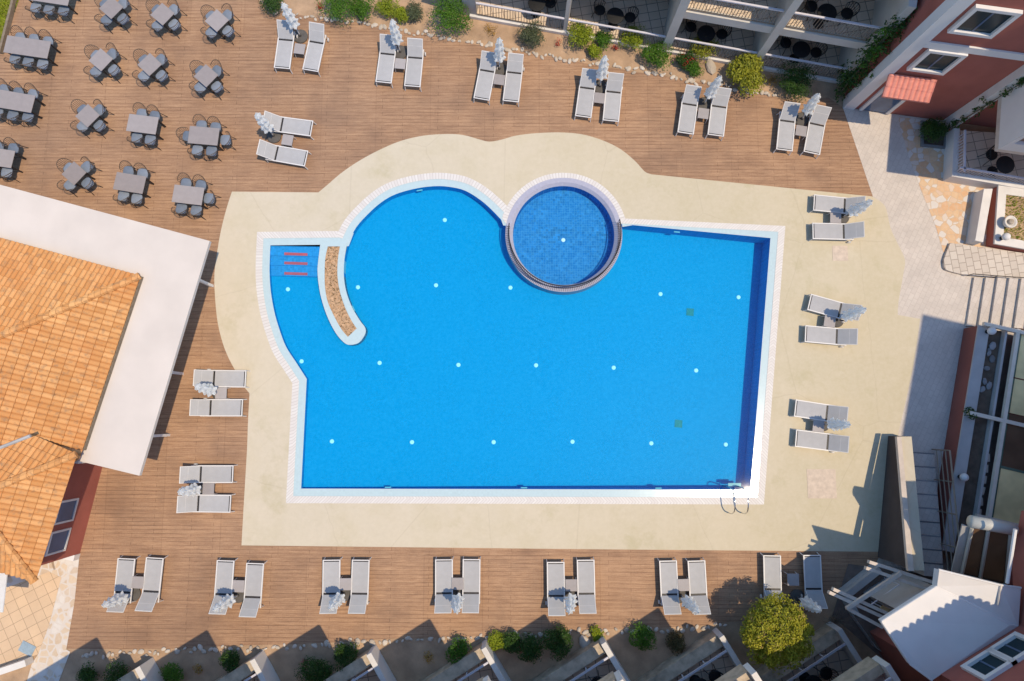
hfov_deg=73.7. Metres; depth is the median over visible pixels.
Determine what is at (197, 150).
dining chair
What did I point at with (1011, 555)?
downpipe
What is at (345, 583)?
side table
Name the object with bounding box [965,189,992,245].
garden wall
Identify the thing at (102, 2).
dining chair
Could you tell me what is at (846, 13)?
terrace chair
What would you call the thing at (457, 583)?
side table
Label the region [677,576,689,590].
side table
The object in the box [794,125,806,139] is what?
side table
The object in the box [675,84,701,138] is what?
sun lounger
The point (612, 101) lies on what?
sun lounger
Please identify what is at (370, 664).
zigzag apartment
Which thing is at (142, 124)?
rectangular dining table
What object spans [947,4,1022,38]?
window
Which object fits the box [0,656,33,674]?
wall
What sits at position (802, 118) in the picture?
closed parasol
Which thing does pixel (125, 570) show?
sun lounger
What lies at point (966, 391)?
retaining wall
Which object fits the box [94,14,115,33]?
dining chair
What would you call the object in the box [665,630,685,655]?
garden shrub
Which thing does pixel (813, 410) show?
sun lounger
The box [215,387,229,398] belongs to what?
side table
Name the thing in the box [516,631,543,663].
garden shrub
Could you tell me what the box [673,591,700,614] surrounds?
closed parasol
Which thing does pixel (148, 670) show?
zigzag apartment
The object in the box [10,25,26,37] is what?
dining chair
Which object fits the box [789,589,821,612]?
closed parasol
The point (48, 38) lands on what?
dining chair
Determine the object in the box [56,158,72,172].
dining chair
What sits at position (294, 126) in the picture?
sun lounger
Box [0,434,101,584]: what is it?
annex building
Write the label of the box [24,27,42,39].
dining chair
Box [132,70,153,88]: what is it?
dining chair
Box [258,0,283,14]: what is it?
garden shrub
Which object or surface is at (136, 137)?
dining chair
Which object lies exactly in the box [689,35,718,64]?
garden shrub
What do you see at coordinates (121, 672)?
garden shrub
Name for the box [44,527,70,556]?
window
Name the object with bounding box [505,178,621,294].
round pool
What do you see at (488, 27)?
golden plant
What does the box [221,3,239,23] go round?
dining chair
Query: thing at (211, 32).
dining chair
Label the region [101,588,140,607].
closed parasol
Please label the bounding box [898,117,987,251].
patio pavement
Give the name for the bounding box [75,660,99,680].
garden shrub
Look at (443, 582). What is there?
sun lounger
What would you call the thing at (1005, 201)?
grass planter
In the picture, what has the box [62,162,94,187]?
square dining table
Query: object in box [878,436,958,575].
garden staircase
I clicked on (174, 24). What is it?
dining chair
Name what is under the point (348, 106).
wooden deck ground
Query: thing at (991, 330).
ball lamp
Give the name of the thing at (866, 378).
pool deck pavement
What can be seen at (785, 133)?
sun lounger
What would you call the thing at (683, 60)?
flowering plant
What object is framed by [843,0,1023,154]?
red building
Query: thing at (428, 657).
golden plant
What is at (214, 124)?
dining chair
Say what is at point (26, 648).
door mat
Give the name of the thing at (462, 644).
garden shrub
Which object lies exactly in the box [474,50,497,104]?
sun lounger
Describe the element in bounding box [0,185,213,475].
restaurant building
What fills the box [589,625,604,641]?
garden shrub
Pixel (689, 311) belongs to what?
pool drain
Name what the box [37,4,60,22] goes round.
dining chair
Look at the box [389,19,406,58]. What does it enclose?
closed parasol
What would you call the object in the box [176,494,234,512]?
sun lounger
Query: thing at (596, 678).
terrace chair
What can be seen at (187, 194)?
rectangular dining table
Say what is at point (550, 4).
terrace chair
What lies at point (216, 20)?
square dining table
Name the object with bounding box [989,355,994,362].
bed stone
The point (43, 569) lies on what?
door step
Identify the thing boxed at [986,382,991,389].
bed stone
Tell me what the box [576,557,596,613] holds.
sun lounger
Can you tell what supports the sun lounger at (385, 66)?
on the wooden deck ground at (348, 106)
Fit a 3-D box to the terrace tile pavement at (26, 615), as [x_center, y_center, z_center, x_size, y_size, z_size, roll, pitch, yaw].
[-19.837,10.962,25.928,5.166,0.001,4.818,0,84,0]
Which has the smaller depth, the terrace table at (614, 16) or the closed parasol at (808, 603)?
the closed parasol at (808, 603)
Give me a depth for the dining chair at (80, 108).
27.69 m
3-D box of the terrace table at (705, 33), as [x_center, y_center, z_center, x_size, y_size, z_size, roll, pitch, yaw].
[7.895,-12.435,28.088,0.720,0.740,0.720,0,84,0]
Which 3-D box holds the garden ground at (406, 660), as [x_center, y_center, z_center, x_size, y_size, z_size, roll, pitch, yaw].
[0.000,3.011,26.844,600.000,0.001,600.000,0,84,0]
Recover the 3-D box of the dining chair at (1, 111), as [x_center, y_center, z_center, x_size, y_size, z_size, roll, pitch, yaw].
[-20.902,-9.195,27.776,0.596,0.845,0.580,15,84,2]
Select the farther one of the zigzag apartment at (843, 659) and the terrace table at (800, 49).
the terrace table at (800, 49)
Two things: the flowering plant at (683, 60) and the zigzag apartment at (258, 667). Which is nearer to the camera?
the zigzag apartment at (258, 667)
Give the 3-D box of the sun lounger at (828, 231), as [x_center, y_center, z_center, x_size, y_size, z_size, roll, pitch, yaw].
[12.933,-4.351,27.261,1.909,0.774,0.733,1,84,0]
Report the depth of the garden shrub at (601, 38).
28.12 m
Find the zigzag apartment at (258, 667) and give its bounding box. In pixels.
[215,651,279,680]
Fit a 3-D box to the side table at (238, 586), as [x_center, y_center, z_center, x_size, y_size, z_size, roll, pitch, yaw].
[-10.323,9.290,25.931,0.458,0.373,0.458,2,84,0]
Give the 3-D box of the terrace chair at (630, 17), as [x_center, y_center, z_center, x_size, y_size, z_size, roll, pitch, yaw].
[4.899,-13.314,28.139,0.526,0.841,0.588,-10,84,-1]
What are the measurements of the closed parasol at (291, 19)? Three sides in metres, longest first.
2.266 x 0.595 x 0.594 m
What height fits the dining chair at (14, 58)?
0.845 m
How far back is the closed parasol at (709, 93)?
27.24 m
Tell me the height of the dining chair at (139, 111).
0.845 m
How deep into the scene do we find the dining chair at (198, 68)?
27.87 m
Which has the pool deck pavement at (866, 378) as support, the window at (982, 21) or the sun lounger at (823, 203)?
the sun lounger at (823, 203)
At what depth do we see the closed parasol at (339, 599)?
24.98 m
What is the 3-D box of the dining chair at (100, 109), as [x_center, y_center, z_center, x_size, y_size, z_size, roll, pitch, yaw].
[-16.735,-9.390,27.798,0.596,0.845,0.580,44,85,4]
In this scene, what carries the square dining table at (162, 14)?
on the wooden deck ground at (348, 106)
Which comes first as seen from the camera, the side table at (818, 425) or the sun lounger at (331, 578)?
the sun lounger at (331, 578)
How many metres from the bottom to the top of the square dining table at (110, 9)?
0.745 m
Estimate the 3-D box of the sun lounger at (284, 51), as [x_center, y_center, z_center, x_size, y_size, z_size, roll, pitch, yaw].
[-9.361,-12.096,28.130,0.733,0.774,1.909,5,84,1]
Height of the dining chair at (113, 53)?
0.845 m
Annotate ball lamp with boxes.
[957,473,968,480]
[985,327,996,334]
[999,233,1010,239]
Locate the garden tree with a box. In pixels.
[739,591,814,674]
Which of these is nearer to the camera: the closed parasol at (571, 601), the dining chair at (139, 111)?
the closed parasol at (571, 601)
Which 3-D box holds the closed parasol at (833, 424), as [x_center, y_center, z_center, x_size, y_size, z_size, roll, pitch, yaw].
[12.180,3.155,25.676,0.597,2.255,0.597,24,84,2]
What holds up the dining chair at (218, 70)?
on the wooden deck ground at (348, 106)
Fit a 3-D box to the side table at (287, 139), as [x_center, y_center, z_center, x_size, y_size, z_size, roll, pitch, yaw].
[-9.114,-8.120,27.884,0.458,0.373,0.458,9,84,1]
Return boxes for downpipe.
[1005,529,1016,583]
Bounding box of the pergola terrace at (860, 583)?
[838,564,927,651]
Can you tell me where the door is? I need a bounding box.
[859,86,904,114]
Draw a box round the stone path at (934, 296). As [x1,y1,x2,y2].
[843,108,1013,572]
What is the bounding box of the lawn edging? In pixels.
[0,0,16,53]
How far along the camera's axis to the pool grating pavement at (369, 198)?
27.07 m
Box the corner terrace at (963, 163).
[943,128,1023,188]
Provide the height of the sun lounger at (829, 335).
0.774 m
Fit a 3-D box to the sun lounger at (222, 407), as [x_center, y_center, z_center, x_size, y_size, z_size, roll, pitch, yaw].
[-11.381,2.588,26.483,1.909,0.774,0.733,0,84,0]
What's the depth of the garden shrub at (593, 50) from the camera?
28.14 m
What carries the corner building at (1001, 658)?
on the garden ground at (406, 660)
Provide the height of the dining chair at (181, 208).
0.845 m
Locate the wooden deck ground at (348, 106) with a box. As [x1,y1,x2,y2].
[0,0,878,648]
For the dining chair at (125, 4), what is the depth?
28.23 m
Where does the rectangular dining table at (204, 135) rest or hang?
on the wooden deck ground at (348, 106)
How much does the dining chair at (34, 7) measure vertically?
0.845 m
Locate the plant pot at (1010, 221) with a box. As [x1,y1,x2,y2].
[1002,215,1016,227]
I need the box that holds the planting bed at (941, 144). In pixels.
[920,120,946,148]
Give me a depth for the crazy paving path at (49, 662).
25.92 m
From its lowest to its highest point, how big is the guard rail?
1.024 m
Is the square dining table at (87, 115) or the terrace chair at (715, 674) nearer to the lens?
the terrace chair at (715, 674)
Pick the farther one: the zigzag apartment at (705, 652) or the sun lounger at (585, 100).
the sun lounger at (585, 100)
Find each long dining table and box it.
[0,90,45,118]
[3,35,60,65]
[29,0,80,14]
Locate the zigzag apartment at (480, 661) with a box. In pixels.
[421,639,510,680]
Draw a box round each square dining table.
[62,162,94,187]
[75,104,107,132]
[89,48,120,77]
[99,0,130,26]
[138,53,168,82]
[151,3,180,33]
[194,64,222,93]
[205,9,231,39]
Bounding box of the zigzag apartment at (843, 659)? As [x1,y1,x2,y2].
[755,621,900,680]
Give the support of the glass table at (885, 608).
on the pergola terrace at (860, 583)
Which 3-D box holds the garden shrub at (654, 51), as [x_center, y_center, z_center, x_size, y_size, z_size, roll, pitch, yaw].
[5.920,-11.665,28.054,1.433,0.895,1.383,0,84,0]
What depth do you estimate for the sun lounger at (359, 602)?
25.78 m
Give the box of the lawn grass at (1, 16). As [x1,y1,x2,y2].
[0,0,17,38]
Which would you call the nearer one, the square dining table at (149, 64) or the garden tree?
the garden tree
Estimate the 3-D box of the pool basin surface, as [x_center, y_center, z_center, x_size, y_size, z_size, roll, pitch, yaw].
[0.345,-0.203,27.659,20.229,0.937,12.177,0,84,0]
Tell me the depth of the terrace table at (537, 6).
27.86 m
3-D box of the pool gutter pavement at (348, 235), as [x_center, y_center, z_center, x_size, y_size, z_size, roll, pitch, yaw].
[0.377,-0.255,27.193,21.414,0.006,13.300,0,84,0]
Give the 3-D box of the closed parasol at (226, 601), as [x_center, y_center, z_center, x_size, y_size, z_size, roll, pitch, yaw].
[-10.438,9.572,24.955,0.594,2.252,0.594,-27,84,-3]
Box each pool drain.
[675,420,681,427]
[686,308,693,315]
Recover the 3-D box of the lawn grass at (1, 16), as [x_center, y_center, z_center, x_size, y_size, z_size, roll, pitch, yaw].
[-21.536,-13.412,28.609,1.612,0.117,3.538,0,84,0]
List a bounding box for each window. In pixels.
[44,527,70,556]
[54,498,78,524]
[906,48,967,75]
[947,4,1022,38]
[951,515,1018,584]
[960,647,1016,680]
[987,631,1023,665]
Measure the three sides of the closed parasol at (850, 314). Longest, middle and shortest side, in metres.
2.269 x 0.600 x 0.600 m
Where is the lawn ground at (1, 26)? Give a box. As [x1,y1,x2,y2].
[0,0,18,39]
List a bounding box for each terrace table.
[528,0,545,17]
[606,7,623,30]
[689,675,705,680]
[697,25,714,47]
[789,41,809,63]
[799,672,821,680]
[813,3,836,28]
[987,156,1014,175]
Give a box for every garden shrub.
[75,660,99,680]
[101,658,130,680]
[158,662,183,680]
[218,649,239,672]
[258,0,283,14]
[294,655,333,680]
[314,0,357,26]
[333,642,359,671]
[348,0,376,20]
[374,0,399,18]
[393,6,408,24]
[405,0,424,21]
[426,0,473,36]
[445,634,471,664]
[487,630,504,650]
[501,629,523,653]
[516,20,545,48]
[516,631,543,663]
[538,622,573,661]
[566,18,595,49]
[587,43,601,58]
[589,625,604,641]
[595,30,614,51]
[617,25,645,49]
[629,621,656,650]
[639,40,673,70]
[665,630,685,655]
[686,60,704,76]
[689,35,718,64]
[726,50,766,96]
[775,60,816,102]
[836,64,854,92]
[918,117,948,142]
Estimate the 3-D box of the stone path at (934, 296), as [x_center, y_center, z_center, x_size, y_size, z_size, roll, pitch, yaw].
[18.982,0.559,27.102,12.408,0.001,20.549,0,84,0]
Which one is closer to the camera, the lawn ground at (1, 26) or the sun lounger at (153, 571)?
the sun lounger at (153, 571)
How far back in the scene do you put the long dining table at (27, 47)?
27.76 m
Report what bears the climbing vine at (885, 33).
attached to the terrace apartments at (761, 28)
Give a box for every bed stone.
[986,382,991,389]
[989,342,995,349]
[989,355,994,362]
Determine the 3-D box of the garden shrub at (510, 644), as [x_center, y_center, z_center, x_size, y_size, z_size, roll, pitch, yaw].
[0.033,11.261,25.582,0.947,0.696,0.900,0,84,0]
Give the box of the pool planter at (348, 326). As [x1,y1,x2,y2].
[317,241,367,345]
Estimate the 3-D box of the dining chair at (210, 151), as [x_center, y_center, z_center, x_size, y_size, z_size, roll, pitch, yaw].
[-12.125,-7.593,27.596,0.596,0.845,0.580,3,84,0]
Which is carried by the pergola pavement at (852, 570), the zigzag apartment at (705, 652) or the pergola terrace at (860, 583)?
the pergola terrace at (860, 583)
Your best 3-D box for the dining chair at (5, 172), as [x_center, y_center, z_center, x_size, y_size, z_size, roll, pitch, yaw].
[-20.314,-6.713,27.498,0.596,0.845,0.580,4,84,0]
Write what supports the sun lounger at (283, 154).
on the wooden deck ground at (348, 106)
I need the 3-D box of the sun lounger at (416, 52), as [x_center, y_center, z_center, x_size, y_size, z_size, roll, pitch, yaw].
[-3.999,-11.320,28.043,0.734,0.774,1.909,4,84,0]
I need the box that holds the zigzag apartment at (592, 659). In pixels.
[530,636,629,680]
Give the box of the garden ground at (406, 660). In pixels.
[0,0,995,680]
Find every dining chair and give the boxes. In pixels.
[0,78,12,90]
[0,108,9,124]
[0,140,8,148]
[0,167,18,181]
[1,110,24,126]
[3,54,27,70]
[3,137,27,158]
[8,81,26,93]
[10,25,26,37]
[16,56,39,73]
[16,112,42,127]
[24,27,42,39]
[24,83,47,106]
[25,3,47,19]
[31,59,54,75]
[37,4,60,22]
[38,29,61,53]
[52,5,74,23]
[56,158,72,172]
[57,180,79,196]
[70,120,95,138]
[71,99,86,113]
[80,156,101,174]
[80,177,102,195]
[83,66,106,84]
[84,45,98,58]
[92,120,113,138]
[93,99,113,121]
[94,0,106,6]
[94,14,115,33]
[106,42,125,62]
[107,64,128,83]
[113,191,134,206]
[117,13,137,31]
[118,0,137,12]
[119,160,137,174]
[126,132,147,147]
[126,193,146,207]
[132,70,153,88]
[133,49,147,62]
[133,102,149,115]
[133,163,154,183]
[140,135,161,150]
[146,0,159,13]
[146,19,166,38]
[146,104,167,127]
[155,48,173,65]
[155,70,175,87]
[167,0,186,15]
[168,18,187,38]
[171,203,191,218]
[176,127,195,144]
[177,172,195,185]
[186,205,206,219]
[187,145,206,160]
[189,60,202,74]
[189,81,212,100]
[192,114,209,126]
[192,174,212,189]
[200,5,214,18]
[200,27,220,46]
[202,146,221,161]
[204,190,221,208]
[207,116,226,130]
[210,59,229,77]
[211,81,229,98]
[220,131,236,149]
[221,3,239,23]
[222,25,240,44]
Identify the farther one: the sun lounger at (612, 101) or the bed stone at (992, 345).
the sun lounger at (612, 101)
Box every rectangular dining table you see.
[0,149,25,172]
[113,172,153,197]
[126,114,165,139]
[172,185,208,208]
[188,126,223,150]
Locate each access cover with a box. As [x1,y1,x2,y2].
[807,469,836,497]
[832,246,847,260]
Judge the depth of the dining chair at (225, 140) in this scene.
27.57 m
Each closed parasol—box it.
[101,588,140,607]
[177,483,202,496]
[194,383,227,398]
[212,592,243,612]
[254,113,280,142]
[281,2,307,43]
[327,590,350,611]
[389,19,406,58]
[451,590,464,613]
[493,37,506,74]
[564,591,577,614]
[595,55,608,92]
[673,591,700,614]
[697,75,722,108]
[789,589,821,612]
[795,93,820,125]
[819,417,850,430]
[835,306,866,327]
[841,199,872,222]
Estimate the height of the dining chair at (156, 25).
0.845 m
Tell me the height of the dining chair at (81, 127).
0.845 m
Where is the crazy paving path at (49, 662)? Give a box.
[27,559,78,680]
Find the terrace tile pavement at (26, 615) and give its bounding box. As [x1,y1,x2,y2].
[0,572,60,666]
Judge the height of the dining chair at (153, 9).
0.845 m
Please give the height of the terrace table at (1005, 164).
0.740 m
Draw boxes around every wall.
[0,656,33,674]
[937,325,989,552]
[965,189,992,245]
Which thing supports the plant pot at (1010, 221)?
on the grass planter at (1005, 201)
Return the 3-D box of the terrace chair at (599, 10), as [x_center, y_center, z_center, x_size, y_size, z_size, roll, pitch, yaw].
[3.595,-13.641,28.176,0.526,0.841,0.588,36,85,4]
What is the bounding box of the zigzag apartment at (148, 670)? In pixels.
[116,657,163,680]
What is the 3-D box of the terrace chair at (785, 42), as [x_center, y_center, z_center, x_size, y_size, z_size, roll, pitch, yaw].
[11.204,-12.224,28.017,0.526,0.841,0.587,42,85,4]
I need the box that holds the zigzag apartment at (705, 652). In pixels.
[635,628,761,680]
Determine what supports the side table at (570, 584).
on the wooden deck ground at (348, 106)
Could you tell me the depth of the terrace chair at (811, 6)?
25.38 m
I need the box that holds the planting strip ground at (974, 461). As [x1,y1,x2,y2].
[954,331,1001,552]
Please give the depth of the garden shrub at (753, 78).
27.53 m
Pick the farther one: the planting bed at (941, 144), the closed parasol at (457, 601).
the planting bed at (941, 144)
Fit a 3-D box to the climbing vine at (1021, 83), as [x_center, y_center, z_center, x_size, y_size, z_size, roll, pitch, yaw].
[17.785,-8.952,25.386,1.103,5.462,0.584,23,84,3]
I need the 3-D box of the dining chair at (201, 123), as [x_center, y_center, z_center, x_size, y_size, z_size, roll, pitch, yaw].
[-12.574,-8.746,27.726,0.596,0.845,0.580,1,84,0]
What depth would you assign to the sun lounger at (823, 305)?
26.97 m
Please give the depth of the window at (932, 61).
24.16 m
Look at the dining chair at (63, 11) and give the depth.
28.19 m
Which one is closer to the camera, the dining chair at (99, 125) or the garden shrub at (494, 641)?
the garden shrub at (494, 641)
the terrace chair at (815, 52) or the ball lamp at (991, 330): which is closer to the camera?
the ball lamp at (991, 330)
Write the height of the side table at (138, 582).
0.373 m
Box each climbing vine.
[833,1,924,102]
[858,26,890,67]
[937,76,1023,130]
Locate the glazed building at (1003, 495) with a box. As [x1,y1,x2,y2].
[967,322,1023,584]
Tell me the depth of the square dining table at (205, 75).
27.62 m
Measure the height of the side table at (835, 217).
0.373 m
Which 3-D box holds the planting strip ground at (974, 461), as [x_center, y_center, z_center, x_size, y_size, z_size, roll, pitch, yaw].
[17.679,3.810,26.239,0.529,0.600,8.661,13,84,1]
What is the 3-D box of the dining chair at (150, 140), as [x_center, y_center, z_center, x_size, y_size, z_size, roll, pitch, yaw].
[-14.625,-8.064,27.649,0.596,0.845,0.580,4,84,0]
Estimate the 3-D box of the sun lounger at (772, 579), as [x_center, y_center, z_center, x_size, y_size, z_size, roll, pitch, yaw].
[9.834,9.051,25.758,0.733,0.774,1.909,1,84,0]
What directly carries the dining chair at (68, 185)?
on the wooden deck ground at (348, 106)
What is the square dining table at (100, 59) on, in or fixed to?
on the wooden deck ground at (348, 106)
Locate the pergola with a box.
[827,560,931,628]
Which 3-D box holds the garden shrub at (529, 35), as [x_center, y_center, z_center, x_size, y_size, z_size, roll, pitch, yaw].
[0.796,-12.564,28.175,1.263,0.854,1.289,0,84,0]
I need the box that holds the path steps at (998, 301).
[965,277,1023,330]
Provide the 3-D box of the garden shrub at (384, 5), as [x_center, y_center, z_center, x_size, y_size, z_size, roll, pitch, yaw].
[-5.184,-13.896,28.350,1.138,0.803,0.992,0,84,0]
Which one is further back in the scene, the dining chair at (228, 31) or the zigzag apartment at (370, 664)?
the dining chair at (228, 31)
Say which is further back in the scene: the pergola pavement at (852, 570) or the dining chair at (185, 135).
the dining chair at (185, 135)
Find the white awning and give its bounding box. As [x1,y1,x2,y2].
[0,573,7,611]
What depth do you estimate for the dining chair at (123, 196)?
27.30 m
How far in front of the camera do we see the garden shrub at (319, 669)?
25.12 m
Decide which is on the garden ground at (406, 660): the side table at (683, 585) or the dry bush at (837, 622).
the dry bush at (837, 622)
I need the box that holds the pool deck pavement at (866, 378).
[214,132,919,551]
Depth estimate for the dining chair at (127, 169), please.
27.42 m
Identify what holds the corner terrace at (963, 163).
on the garden ground at (406, 660)
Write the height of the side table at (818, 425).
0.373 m
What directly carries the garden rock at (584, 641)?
on the garden ground at (406, 660)
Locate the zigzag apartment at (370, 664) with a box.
[324,645,396,680]
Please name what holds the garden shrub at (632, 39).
on the garden ground at (406, 660)
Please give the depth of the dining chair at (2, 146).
27.54 m
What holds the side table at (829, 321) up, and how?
on the pool deck pavement at (866, 378)
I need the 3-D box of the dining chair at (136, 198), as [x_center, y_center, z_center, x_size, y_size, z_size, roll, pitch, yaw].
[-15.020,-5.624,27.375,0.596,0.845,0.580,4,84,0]
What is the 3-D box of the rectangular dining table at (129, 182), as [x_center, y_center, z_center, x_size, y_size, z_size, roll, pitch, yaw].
[-15.195,-6.222,27.490,1.200,0.745,0.720,9,84,1]
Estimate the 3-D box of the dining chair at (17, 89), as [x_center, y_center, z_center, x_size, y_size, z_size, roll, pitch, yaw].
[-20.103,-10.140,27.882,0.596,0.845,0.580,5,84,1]
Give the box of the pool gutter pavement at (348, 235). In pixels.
[262,179,777,496]
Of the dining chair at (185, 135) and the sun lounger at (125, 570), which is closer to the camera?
the sun lounger at (125, 570)
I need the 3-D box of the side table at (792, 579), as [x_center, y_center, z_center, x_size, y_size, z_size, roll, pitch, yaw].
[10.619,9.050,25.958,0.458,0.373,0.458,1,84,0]
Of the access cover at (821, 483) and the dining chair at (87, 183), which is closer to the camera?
the access cover at (821, 483)
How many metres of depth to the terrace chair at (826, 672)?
25.22 m
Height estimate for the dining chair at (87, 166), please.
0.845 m
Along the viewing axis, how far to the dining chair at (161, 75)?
27.87 m
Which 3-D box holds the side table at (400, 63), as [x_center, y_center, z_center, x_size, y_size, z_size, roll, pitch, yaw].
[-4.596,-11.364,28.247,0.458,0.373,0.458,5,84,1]
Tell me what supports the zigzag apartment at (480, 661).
on the garden ground at (406, 660)
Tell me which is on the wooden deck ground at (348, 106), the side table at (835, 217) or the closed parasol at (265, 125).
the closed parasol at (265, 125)
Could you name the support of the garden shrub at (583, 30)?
on the garden ground at (406, 660)
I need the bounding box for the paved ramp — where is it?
[942,243,1023,278]
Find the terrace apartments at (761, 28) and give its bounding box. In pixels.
[462,0,916,83]
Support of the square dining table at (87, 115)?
on the wooden deck ground at (348, 106)
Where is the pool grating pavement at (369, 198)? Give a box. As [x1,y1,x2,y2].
[256,173,784,503]
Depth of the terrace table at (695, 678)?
25.60 m
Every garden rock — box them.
[579,635,590,647]
[705,59,715,74]
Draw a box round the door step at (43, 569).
[6,562,55,587]
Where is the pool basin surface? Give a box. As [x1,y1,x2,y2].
[270,186,769,489]
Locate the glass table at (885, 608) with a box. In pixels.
[871,601,890,611]
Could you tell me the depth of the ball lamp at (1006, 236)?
26.69 m
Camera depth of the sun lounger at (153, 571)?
25.80 m
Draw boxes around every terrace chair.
[545,0,556,11]
[588,672,600,680]
[591,0,605,22]
[624,6,638,26]
[681,19,696,38]
[704,664,723,680]
[715,26,731,43]
[775,36,791,55]
[800,0,818,20]
[809,42,827,61]
[813,660,838,679]
[837,1,859,25]
[977,145,997,165]
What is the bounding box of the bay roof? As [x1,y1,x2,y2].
[878,568,1021,680]
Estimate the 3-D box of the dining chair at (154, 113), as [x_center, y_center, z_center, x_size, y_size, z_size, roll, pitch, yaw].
[-14.489,-9.140,27.770,0.596,0.845,0.580,11,84,1]
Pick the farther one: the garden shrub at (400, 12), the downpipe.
the garden shrub at (400, 12)
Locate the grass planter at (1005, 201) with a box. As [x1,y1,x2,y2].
[985,185,1023,252]
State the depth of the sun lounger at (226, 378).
26.65 m
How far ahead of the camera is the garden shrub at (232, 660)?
25.39 m
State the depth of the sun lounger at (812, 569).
25.82 m
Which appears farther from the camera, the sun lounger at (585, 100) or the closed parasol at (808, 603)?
the sun lounger at (585, 100)
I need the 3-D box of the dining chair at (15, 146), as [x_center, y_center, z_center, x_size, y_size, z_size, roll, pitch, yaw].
[-20.119,-7.786,27.618,0.596,0.845,0.580,5,84,1]
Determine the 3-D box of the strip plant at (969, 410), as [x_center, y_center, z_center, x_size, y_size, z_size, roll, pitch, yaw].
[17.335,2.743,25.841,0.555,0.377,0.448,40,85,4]
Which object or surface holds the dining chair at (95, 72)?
on the wooden deck ground at (348, 106)
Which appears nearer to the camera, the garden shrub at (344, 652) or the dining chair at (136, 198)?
the garden shrub at (344, 652)
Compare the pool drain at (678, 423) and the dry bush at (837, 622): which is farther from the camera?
the pool drain at (678, 423)
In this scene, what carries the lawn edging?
on the wooden deck ground at (348, 106)
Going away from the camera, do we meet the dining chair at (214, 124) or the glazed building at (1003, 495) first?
the glazed building at (1003, 495)
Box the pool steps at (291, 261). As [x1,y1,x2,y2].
[270,246,319,276]
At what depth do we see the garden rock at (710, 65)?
28.31 m
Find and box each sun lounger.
[106,555,139,612]
[135,554,167,611]
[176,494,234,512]
[179,463,237,483]
[189,398,246,416]
[193,369,249,387]
[209,557,237,614]
[239,560,266,617]
[256,139,310,169]
[264,111,316,139]
[274,19,297,73]
[302,22,328,76]
[319,557,342,613]
[348,557,371,613]
[375,34,398,87]
[404,38,425,91]
[434,556,453,613]
[462,556,480,612]
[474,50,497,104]
[502,52,524,106]
[545,559,565,615]
[574,68,596,121]
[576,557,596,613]
[601,72,623,125]
[657,557,681,614]
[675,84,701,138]
[685,557,710,614]
[705,87,731,140]
[760,552,782,608]
[773,101,800,154]
[789,399,848,421]
[791,429,849,452]
[799,552,827,608]
[800,104,831,158]
[800,325,857,347]
[803,294,861,322]
[809,194,865,217]
[809,221,864,242]
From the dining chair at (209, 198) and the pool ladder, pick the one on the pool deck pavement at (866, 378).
the pool ladder
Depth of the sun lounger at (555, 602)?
25.78 m
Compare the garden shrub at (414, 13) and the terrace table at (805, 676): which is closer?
the terrace table at (805, 676)
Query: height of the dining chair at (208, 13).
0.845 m
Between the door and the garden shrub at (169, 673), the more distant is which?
the door
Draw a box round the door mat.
[18,640,35,656]
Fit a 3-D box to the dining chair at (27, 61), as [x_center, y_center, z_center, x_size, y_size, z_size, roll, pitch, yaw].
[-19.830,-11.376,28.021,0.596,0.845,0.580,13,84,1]
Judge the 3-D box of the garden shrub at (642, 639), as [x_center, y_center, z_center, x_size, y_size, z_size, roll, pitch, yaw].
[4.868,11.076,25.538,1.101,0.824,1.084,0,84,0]
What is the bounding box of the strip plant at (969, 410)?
[962,407,976,419]
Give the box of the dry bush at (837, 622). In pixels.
[823,608,855,642]
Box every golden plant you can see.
[192,664,202,674]
[423,651,433,663]
[484,23,497,35]
[766,72,779,86]
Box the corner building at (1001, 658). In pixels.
[863,511,1023,680]
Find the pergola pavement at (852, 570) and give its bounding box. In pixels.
[832,564,932,659]
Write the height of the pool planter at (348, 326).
1.221 m
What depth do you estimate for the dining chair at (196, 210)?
27.24 m
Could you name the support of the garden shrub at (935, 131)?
in the planting bed at (941, 144)
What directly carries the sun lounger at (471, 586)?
on the wooden deck ground at (348, 106)
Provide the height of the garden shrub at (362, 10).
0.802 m
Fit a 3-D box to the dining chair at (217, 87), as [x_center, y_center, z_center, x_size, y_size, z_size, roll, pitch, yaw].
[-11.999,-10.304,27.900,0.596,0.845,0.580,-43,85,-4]
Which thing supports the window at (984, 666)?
in the corner building at (1001, 658)
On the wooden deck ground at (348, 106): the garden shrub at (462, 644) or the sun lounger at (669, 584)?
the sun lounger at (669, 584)
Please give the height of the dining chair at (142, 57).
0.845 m
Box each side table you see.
[131,574,143,588]
[202,483,217,494]
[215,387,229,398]
[232,578,244,591]
[281,134,296,146]
[293,43,306,57]
[339,577,350,589]
[394,58,406,71]
[452,578,462,589]
[493,74,504,88]
[565,577,576,590]
[593,92,604,105]
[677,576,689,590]
[696,108,708,122]
[783,571,798,585]
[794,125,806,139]
[808,419,824,432]
[821,315,835,327]
[826,212,840,223]
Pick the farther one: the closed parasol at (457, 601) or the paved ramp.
the paved ramp
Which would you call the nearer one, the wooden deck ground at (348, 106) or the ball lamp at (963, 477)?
the ball lamp at (963, 477)
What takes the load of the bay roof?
attached to the corner building at (1001, 658)
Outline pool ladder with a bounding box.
[722,483,748,513]
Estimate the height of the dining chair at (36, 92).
0.845 m
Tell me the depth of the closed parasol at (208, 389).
25.59 m
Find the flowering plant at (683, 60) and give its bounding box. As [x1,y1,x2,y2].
[676,50,697,70]
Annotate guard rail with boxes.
[856,578,899,604]

